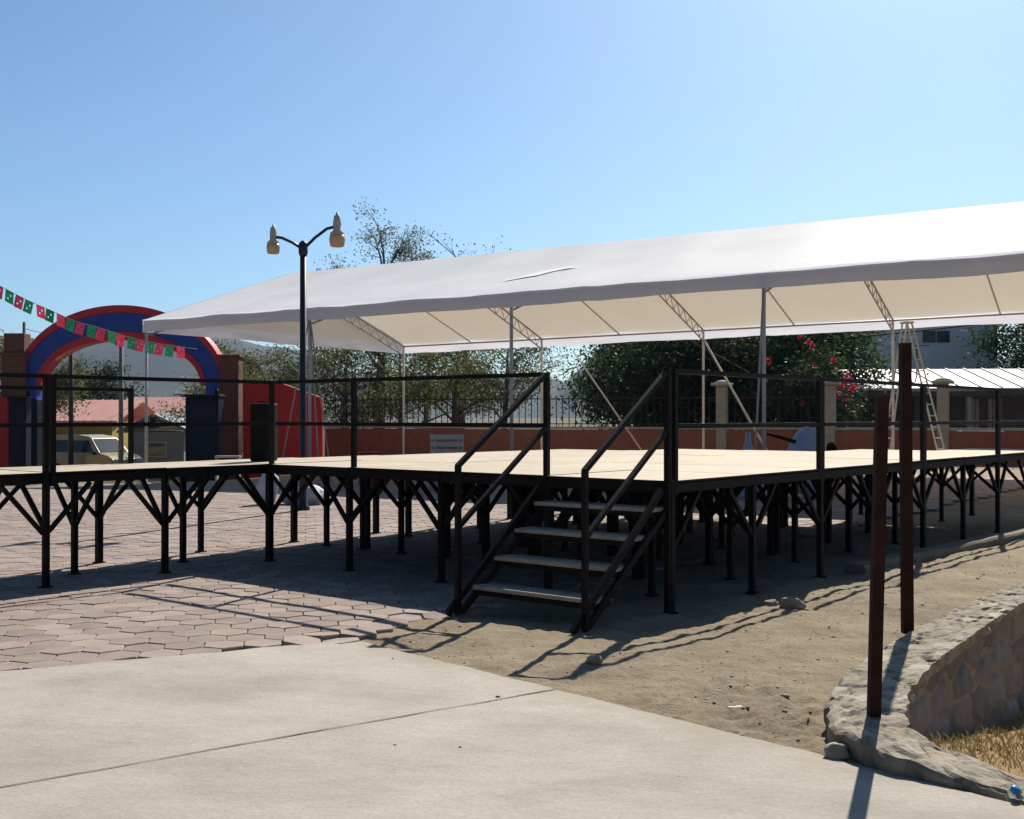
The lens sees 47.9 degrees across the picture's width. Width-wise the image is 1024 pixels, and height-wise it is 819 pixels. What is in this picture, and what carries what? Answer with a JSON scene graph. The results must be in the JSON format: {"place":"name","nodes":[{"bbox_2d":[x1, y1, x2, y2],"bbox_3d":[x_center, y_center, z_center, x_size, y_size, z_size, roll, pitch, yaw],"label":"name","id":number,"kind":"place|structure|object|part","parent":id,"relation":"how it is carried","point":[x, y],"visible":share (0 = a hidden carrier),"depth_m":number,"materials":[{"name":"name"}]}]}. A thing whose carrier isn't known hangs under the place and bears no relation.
{"place":"outdoors","nodes":[
{"label":"outdoors","id":0,"kind":"place"},
{"bbox_2d":[25,305,221,484],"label":"entrance arch","id":1,"kind":"structure","parent":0,"point":[50,348],"depth_m":41.69,"materials":[{"name":"blue paint"}]},
{"bbox_2d":[0,335,1015,418],"bbox_3d":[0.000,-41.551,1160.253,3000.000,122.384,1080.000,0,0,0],"label":"hills","id":2,"kind":"structure","parent":0,"point":[163,366],"depth_m":1240.20,"materials":[{"name":"green plant"}]},
{"bbox_2d":[0,640,1023,818],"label":"pavement","id":3,"kind":"structure","parent":0,"point":[553,754],"depth_m":5.11,"materials":[{"name":"concrete"}]},
{"bbox_2d":[0,689,553,786],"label":"pavement joint","id":4,"kind":"object","parent":3,"relation":"on","point":[267,739],"visible":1,"depth_m":5.30,"materials":[{"name":"grey concrete"}]},
{"bbox_2d":[0,473,1023,670],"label":"path","id":5,"kind":"structure","parent":0,"point":[133,590],"depth_m":10.98,"materials":[{"name":"brick"}]},
{"bbox_2d":[256,473,323,504],"bbox_3d":[-3.746,1.339,19.601,1.210,0.702,0.439,0,0,0],"label":"tarp heap","id":6,"kind":"object","parent":5,"relation":"on","point":[312,498],"visible":0.21,"depth_m":19.49,"materials":[{"name":"white plastic"}]},
{"bbox_2d":[266,212,344,510],"bbox_3d":[-3.296,-0.773,18.405,1.262,4.753,0.253,0,0,0],"label":"street lamp","id":7,"kind":"object","parent":5,"relation":"on","point":[337,238],"visible":0.96,"depth_m":18.36,"materials":[{"name":"black metal"}]},
{"bbox_2d":[357,452,380,484],"bbox_3d":[-3.103,1.277,24.993,0.450,0.715,0.370,0,0,-17],"label":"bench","id":8,"kind":"object","parent":5,"relation":"on","point":[367,453],"visible":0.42,"depth_m":24.84,"materials":[{"name":"red paint"}]},
{"bbox_2d":[737,432,766,498],"bbox_3d":[4.343,1.020,21.195,0.680,1.200,0.663,0,0,0],"label":"pole base","id":9,"kind":"object","parent":5,"relation":"on","point":[747,446],"visible":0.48,"depth_m":21.12,"materials":[{"name":"grey concrete"}]},
{"bbox_2d":[767,427,837,496],"bbox_3d":[5.300,0.981,21.168,1.248,1.336,0.658,0,0,-20],"label":"covered bundle","id":10,"kind":"object","parent":5,"relation":"on","point":[803,439],"visible":0.45,"depth_m":21.03,"materials":[{"name":"plastic"}]},
{"bbox_2d":[0,0,1023,380],"label":"sky","id":11,"kind":"structure","parent":0,"point":[151,151],"materials":[{"name":"blue"}]},
{"bbox_2d":[5,418,1023,777],"bbox_3d":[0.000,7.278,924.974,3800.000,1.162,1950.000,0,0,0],"label":"ground","id":12,"kind":"structure","parent":0,"point":[645,654],"depth_m":8.05,"materials":[{"name":"beige soil"}]},
{"bbox_2d":[0,396,8,467],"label":"red wall","id":13,"kind":"structure","parent":12,"relation":"on","point":[4,433],"depth_m":41.00,"materials":[{"name":"paint"}]},
{"bbox_2d":[0,333,30,396],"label":"brick pillar","id":14,"kind":"structure","parent":12,"relation":"on","point":[14,358],"depth_m":41.46,"materials":[{"name":"brown brick"}]},
{"bbox_2d":[0,329,33,393],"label":"leafy tree","id":15,"kind":"object","parent":12,"relation":"on","point":[2,345],"visible":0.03,"depth_m":56.19,"materials":[{"name":"green plant"}]},
{"bbox_2d":[7,391,32,485],"bbox_3d":[-16.870,0.970,39.495,0.660,3.250,0.720,0,0,-4],"label":"portable toilet","id":16,"kind":"object","parent":12,"relation":"on","point":[19,437],"visible":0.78,"depth_m":39.19,"materials":[{"name":"blue plastic"}]},
{"bbox_2d":[10,405,23,466],"bbox_3d":[-16.847,1.118,39.175,0.452,2.537,0.080,0,0,-4],"label":"door","id":17,"kind":"structure","parent":16,"relation":"in","point":[16,411],"depth_m":39.18,"materials":[{"name":"metal"}]},
{"bbox_2d":[23,322,25,333],"bbox_3d":[-22.028,-0.528,52.004,0.198,6.843,0.198,0,0,0],"label":"utility pole","id":18,"kind":"object","parent":12,"relation":"on","point":[24,327],"visible":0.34,"depth_m":51.96,"materials":[{"name":"concrete"}]},
{"bbox_2d":[0,350,113,422],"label":"leafy tree","id":19,"kind":"object","parent":12,"relation":"on","point":[61,395],"visible":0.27,"depth_m":53.61,"materials":[{"name":"green plant"}]},
{"bbox_2d":[68,353,73,464],"bbox_3d":[-18.375,-0.471,48.003,0.217,6.683,0.217,0,0,0],"label":"utility pole","id":20,"kind":"object","parent":12,"relation":"on","point":[70,447],"visible":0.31,"depth_m":47.92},
{"bbox_2d":[56,434,142,465],"bbox_3d":[-17.762,1.980,48.980,4.180,1.826,2.040,0,0,28],"label":"van","id":21,"kind":"object","parent":12,"relation":"on","point":[96,449],"visible":0.36,"depth_m":48.30,"materials":[{"name":"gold metal"}]},
{"bbox_3d":[-19.275,1.546,48.895,1.050,0.500,0.108,0,0,28],"label":"window","id":22,"kind":"part","parent":21,"relation":"part of","materials":[{"name":"black glass"}]},
{"bbox_3d":[-18.026,1.542,48.231,1.520,0.500,0.108,0,0,28],"label":"window","id":23,"kind":"part","parent":21,"relation":"part of","materials":[{"name":"black glass"}]},
{"bbox_2d":[63,355,149,399],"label":"leafy tree","id":24,"kind":"object","parent":12,"relation":"on","point":[108,395],"visible":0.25,"depth_m":91.81,"materials":[{"name":"green plant"}]},
{"bbox_2d":[56,399,158,449],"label":"house","id":25,"kind":"structure","parent":12,"relation":"on","point":[104,411],"depth_m":63.06,"materials":[{"name":"pink"}]},
{"bbox_2d":[118,347,123,463],"bbox_3d":[-15.783,0.145,46.500,0.217,5.417,0.217,0,0,0],"label":"utility pole","id":26,"kind":"object","parent":12,"relation":"on","point":[120,446],"visible":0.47,"depth_m":46.43,"materials":[{"name":"concrete"}]},
{"bbox_2d":[117,413,185,462],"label":"house","id":27,"kind":"structure","parent":12,"relation":"on","point":[166,446],"depth_m":54.99,"materials":[{"name":"grey paint"}]},
{"bbox_2d":[148,442,166,456],"bbox_3d":[-16.933,1.910,54.958,0.920,0.720,0.085,0,0,0],"label":"window","id":28,"kind":"structure","parent":27,"relation":"in","point":[155,449],"depth_m":54.92,"materials":[{"name":"beige glass"}]},
{"bbox_2d":[126,397,185,430],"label":"house","id":29,"kind":"structure","parent":12,"relation":"on","point":[153,402],"depth_m":77.05,"materials":[{"name":"pink paint"}]},
{"bbox_2d":[184,389,224,481],"bbox_3d":[-10.525,0.906,39.481,1.180,3.250,1.210,0,0,-4],"label":"portable toilet","id":30,"kind":"object","parent":12,"relation":"on","point":[204,443],"visible":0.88,"depth_m":38.93,"materials":[{"name":"blue plastic"}]},
{"bbox_2d":[189,403,214,477],"bbox_3d":[-10.486,1.053,38.916,0.858,2.537,0.080,0,0,-4],"label":"door","id":31,"kind":"structure","parent":30,"relation":"in","point":[201,438],"depth_m":38.92,"materials":[{"name":"plastic"}]},
{"bbox_2d":[138,339,289,431],"bbox_3d":[-12.983,-0.264,51.911,6.114,6.523,5.459,0,0,4],"label":"olive tree","id":32,"kind":"object","parent":12,"relation":"on","point":[201,389],"visible":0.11,"depth_m":51.22,"materials":[{"name":"green plant"}]},
{"bbox_2d":[214,456,240,480],"bbox_3d":[-9.122,1.891,36.990,0.800,0.810,0.350,0,0,-3],"label":"bench","id":33,"kind":"object","parent":12,"relation":"on","point":[217,458],"visible":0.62,"depth_m":36.82,"materials":[{"name":"grey paint"}]},
{"bbox_2d":[217,354,244,479],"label":"brick pillar","id":34,"kind":"structure","parent":12,"relation":"on","point":[230,366],"depth_m":41.45,"materials":[{"name":"brown brick"}]},
{"bbox_2d":[173,376,316,396],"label":"tree","id":35,"kind":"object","parent":12,"relation":"on","point":[180,387],"depth_m":90.95,"materials":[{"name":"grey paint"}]},
{"bbox_2d":[181,339,318,410],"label":"olive tree","id":36,"kind":"object","parent":12,"relation":"on","point":[249,361],"visible":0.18,"depth_m":47.92,"materials":[{"name":"green plant"}]},
{"bbox_2d":[243,384,323,478],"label":"red wall","id":37,"kind":"structure","parent":12,"relation":"on","point":[257,393],"depth_m":41.00,"materials":[{"name":"paint"}]},
{"bbox_2d":[256,341,363,421],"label":"olive tree","id":38,"kind":"object","parent":12,"relation":"on","point":[278,360],"visible":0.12,"depth_m":54.25,"materials":[{"name":"green plant"}]},
{"bbox_2d":[265,344,421,421],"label":"olive tree","id":39,"kind":"object","parent":12,"relation":"on","point":[340,356],"visible":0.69,"depth_m":46.16,"materials":[{"name":"green plant"}]},
{"bbox_2d":[314,196,441,421],"bbox_3d":[-6.298,-3.358,51.473,6.964,11.702,7.526,0,0,13],"label":"acacia tree","id":40,"kind":"object","parent":12,"relation":"on","point":[402,248],"visible":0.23,"depth_m":51.99,"materials":[{"name":"green plant"}]},
{"bbox_2d":[334,339,465,428],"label":"olive tree","id":41,"kind":"object","parent":12,"relation":"on","point":[397,408],"visible":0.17,"depth_m":51.56,"materials":[{"name":"green plant"}]},
{"bbox_2d":[363,350,499,422],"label":"olive tree","id":42,"kind":"object","parent":12,"relation":"on","point":[427,412],"visible":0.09,"depth_m":57.82,"materials":[{"name":"green plant"}]},
{"bbox_2d":[413,428,449,428],"bbox_3d":[-2.855,1.441,45.996,4.280,1.416,2.040,0,0,-10],"label":"parked car","id":43,"kind":"object","parent":12,"relation":"on","point":[431,428],"visible":0.02,"depth_m":45.29,"materials":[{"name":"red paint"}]},
{"bbox_2d":[373,348,543,428],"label":"olive tree","id":44,"kind":"object","parent":12,"relation":"on","point":[429,392],"visible":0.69,"depth_m":47.68,"materials":[{"name":"green plant"}]},
{"bbox_2d":[417,225,518,428],"bbox_3d":[-1.949,-3.177,53.637,6.042,10.942,6.352,0,0,-36],"label":"bare tree","id":45,"kind":"object","parent":12,"relation":"on","point":[462,419],"visible":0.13,"depth_m":53.77,"materials":[{"name":"brown plant"}]},
{"bbox_2d":[436,346,583,422],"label":"olive tree","id":46,"kind":"object","parent":12,"relation":"on","point":[533,350],"visible":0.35,"depth_m":50.67,"materials":[{"name":"green plant"}]},
{"bbox_2d":[0,369,1023,614],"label":"stage","id":47,"kind":"object","parent":12,"relation":"on","point":[700,477],"visible":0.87,"depth_m":11.35,"materials":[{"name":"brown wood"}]},
{"bbox_2d":[250,401,277,460],"bbox_3d":[-2.713,0.237,12.595,0.230,0.652,0.249,0,0,12],"label":"loudspeaker","id":48,"kind":"object","parent":47,"relation":"on","point":[259,438],"visible":0.89,"depth_m":12.48,"materials":[{"name":"black plastic"}]},
{"bbox_2d":[445,368,671,633],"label":"staircase","id":49,"kind":"structure","parent":12,"relation":"on","point":[585,568],"depth_m":8.74,"materials":[{"name":"black metal"}]},
{"bbox_2d":[142,201,1023,491],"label":"marquee","id":50,"kind":"object","parent":12,"relation":"on","point":[946,267],"visible":0.96,"depth_m":30.35,"materials":[{"name":"white fabric"}]},
{"bbox_2d":[0,286,194,358],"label":"bunting","id":51,"kind":"object","parent":50,"relation":"hanging from","point":[135,344],"visible":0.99,"depth_m":32.34,"materials":[{"name":"paper"}]},
{"bbox_2d":[586,655,602,663],"bbox_3d":[0.498,1.513,6.960,0.104,0.070,0.088,0,0,0],"label":"rock","id":52,"kind":"object","parent":12,"relation":"on","point":[594,659],"visible":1,"depth_m":6.93,"materials":[{"name":"grey stone"}]},
{"bbox_2d":[550,341,710,429],"bbox_3d":[5.465,-1.706,50.040,8.504,7.966,8.398,0,0,-26],"label":"leafy tree","id":53,"kind":"object","parent":12,"relation":"on","point":[579,381],"visible":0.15,"depth_m":49.58,"materials":[{"name":"green plant"}]},
{"bbox_2d":[324,377,1023,465],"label":"iron fence","id":54,"kind":"object","parent":12,"relation":"on","point":[384,440],"visible":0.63,"depth_m":40.02,"materials":[{"name":"black metal"}]},
{"bbox_2d":[561,336,787,429],"bbox_3d":[6.145,-1.791,45.817,8.634,8.421,8.818,0,0,-5],"label":"leafy tree","id":55,"kind":"object","parent":12,"relation":"on","point":[645,375],"visible":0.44,"depth_m":44.59,"materials":[{"name":"green plant"}]},
{"bbox_2d":[575,336,776,429],"bbox_3d":[8.353,-1.830,49.096,11.196,8.680,8.878,0,0,9],"label":"leafy tree","id":56,"kind":"object","parent":12,"relation":"on","point":[695,384],"depth_m":47.77,"materials":[{"name":"green plant"}]},
{"bbox_2d":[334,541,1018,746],"bbox_3d":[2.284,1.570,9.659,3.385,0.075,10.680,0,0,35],"label":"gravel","id":57,"kind":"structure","parent":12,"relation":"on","point":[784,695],"depth_m":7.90,"materials":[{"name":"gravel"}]},
{"bbox_2d":[663,332,875,429],"bbox_3d":[10.224,-1.306,45.012,8.307,8.078,8.904,0,0,35],"label":"leafy tree","id":58,"kind":"object","parent":12,"relation":"on","point":[775,353],"visible":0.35,"depth_m":43.61,"materials":[{"name":"green plant"}]},
{"bbox_2d":[762,599,777,605],"bbox_3d":[2.063,1.544,9.187,0.132,0.063,0.109,0,0,-37],"label":"rock","id":59,"kind":"object","parent":12,"relation":"on","point":[772,602],"visible":0.93,"depth_m":9.16,"materials":[{"name":"grey stone"}]},
{"bbox_2d":[690,335,885,430],"bbox_3d":[9.763,-0.183,41.236,6.829,4.809,5.201,0,0,13],"label":"bougainvillea","id":60,"kind":"object","parent":12,"relation":"on","point":[807,387],"visible":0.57,"depth_m":40.69,"materials":[{"name":"green plant"}]},
{"bbox_2d":[779,597,806,608],"bbox_3d":[2.213,1.546,9.085,0.211,0.131,0.156,0,0,17],"label":"rock","id":61,"kind":"object","parent":12,"relation":"on","point":[790,603],"visible":0.88,"depth_m":9.04,"materials":[{"name":"grey stone"}]},
{"bbox_2d":[824,742,851,759],"bbox_3d":[1.437,1.508,5.069,0.118,0.079,0.122,0,0,23],"label":"rock","id":62,"kind":"object","parent":12,"relation":"on","point":[835,750],"visible":0.98,"depth_m":5.04,"materials":[{"name":"grey stone"}]},
{"bbox_2d":[752,329,928,426],"bbox_3d":[12.574,-1.993,47.969,8.469,8.517,8.644,0,0,9],"label":"leafy tree","id":63,"kind":"object","parent":12,"relation":"on","point":[853,365],"visible":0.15,"depth_m":46.36,"materials":[{"name":"green plant"}]},
{"bbox_2d":[838,330,890,368],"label":"leafy tree","id":64,"kind":"object","parent":12,"relation":"on","point":[869,344],"visible":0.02,"depth_m":55.49,"materials":[{"name":"green plant"}]},
{"bbox_2d":[888,321,950,471],"bbox_3d":[10.671,-0.334,30.503,1.791,3.979,0.467,0,0,-8],"label":"ladder","id":65,"kind":"object","parent":12,"relation":"on","point":[916,359],"visible":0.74,"depth_m":30.41,"materials":[{"name":"white paint"}]},
{"bbox_2d":[843,324,997,368],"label":"house","id":66,"kind":"structure","parent":12,"relation":"on","point":[944,348],"depth_m":61.79,"materials":[{"name":"blue paint"}]},
{"bbox_2d":[923,331,935,342],"bbox_3d":[22.392,-3.903,61.812,0.660,0.620,0.105,0,0,3],"label":"window","id":67,"kind":"structure","parent":66,"relation":"in","point":[928,336],"depth_m":61.76,"materials":[{"name":"glass"}]},
{"bbox_2d":[937,331,949,342],"bbox_3d":[23.131,-3.903,61.773,0.660,0.620,0.105,0,0,3],"label":"window","id":68,"kind":"structure","parent":66,"relation":"in","point":[942,336],"depth_m":61.73,"materials":[{"name":"glass"}]},
{"bbox_2d":[824,581,1023,804],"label":"retaining wall","id":69,"kind":"structure","parent":12,"relation":"on","point":[959,669],"depth_m":6.58,"materials":[{"name":"stone"}]},
{"bbox_2d":[866,397,889,716],"bbox_3d":[1.708,0.706,5.376,0.096,1.531,0.056,0,0,0],"label":"steel post","id":70,"kind":"object","parent":69,"relation":"on","point":[877,559],"visible":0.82,"depth_m":5.35,"materials":[{"name":"brown metal"}]},
{"bbox_2d":[898,343,913,633],"bbox_3d":[2.605,0.519,7.617,0.081,1.918,0.070,0,0,0],"label":"steel post","id":71,"kind":"object","parent":69,"relation":"on","point":[906,487],"visible":0.89,"depth_m":7.59,"materials":[{"name":"brown metal"}]},
{"bbox_2d":[1010,785,1022,794],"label":"bottle cap","id":72,"kind":"object","parent":69,"relation":"on","point":[1015,790],"visible":1,"depth_m":4.48,"materials":[{"name":"blue plastic"}]},
{"bbox_2d":[836,345,1023,430],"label":"house","id":73,"kind":"structure","parent":12,"relation":"on","point":[1002,378],"depth_m":46.34,"materials":[{"name":"paint"}]},
{"bbox_2d":[914,400,936,430],"bbox_3d":[16.819,0.713,46.548,1.100,2.200,0.060,0,0,6],"label":"door","id":74,"kind":"structure","parent":73,"relation":"in","point":[916,406],"depth_m":46.52,"materials":[{"name":"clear glass"}]},
{"bbox_2d":[844,528,1023,573],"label":"kerb","id":75,"kind":"structure","parent":12,"relation":"on","point":[937,551],"depth_m":12.56,"materials":[{"name":"grey concrete"}]},
{"bbox_2d":[927,708,1023,775],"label":"dry grass","id":76,"kind":"structure","parent":12,"relation":"on","point":[956,743],"depth_m":5.75,"materials":[{"name":"beige plant"}]},
{"bbox_2d":[945,323,1023,390],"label":"leafy tree","id":77,"kind":"object","parent":12,"relation":"on","point":[1008,339],"visible":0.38,"depth_m":58.39,"materials":[{"name":"green plant"}]},
{"bbox_2d":[709,325,972,345],"bbox_3d":[14.624,-3.188,45.017,14.473,1.232,0.056,0,0,16],"label":"overhead cable","id":78,"kind":"object","parent":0,"point":[895,333],"visible":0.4,"depth_m":44.89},
{"bbox_3d":[-1.375,1.355,23.993,0.620,0.560,0.540,0,0,-11],"label":"plastic crate","id":79,"kind":"object","parent":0,"visible":0},
{"bbox_2d":[430,434,463,453],"bbox_3d":[-1.355,0.793,24.006,0.620,0.560,0.540,0,0,-13],"label":"plastic crate","id":80,"kind":"object","parent":79,"relation":"on","point":[457,444],"visible":0.71,"depth_m":23.76,"materials":[{"name":"grey plastic"}]}
]}

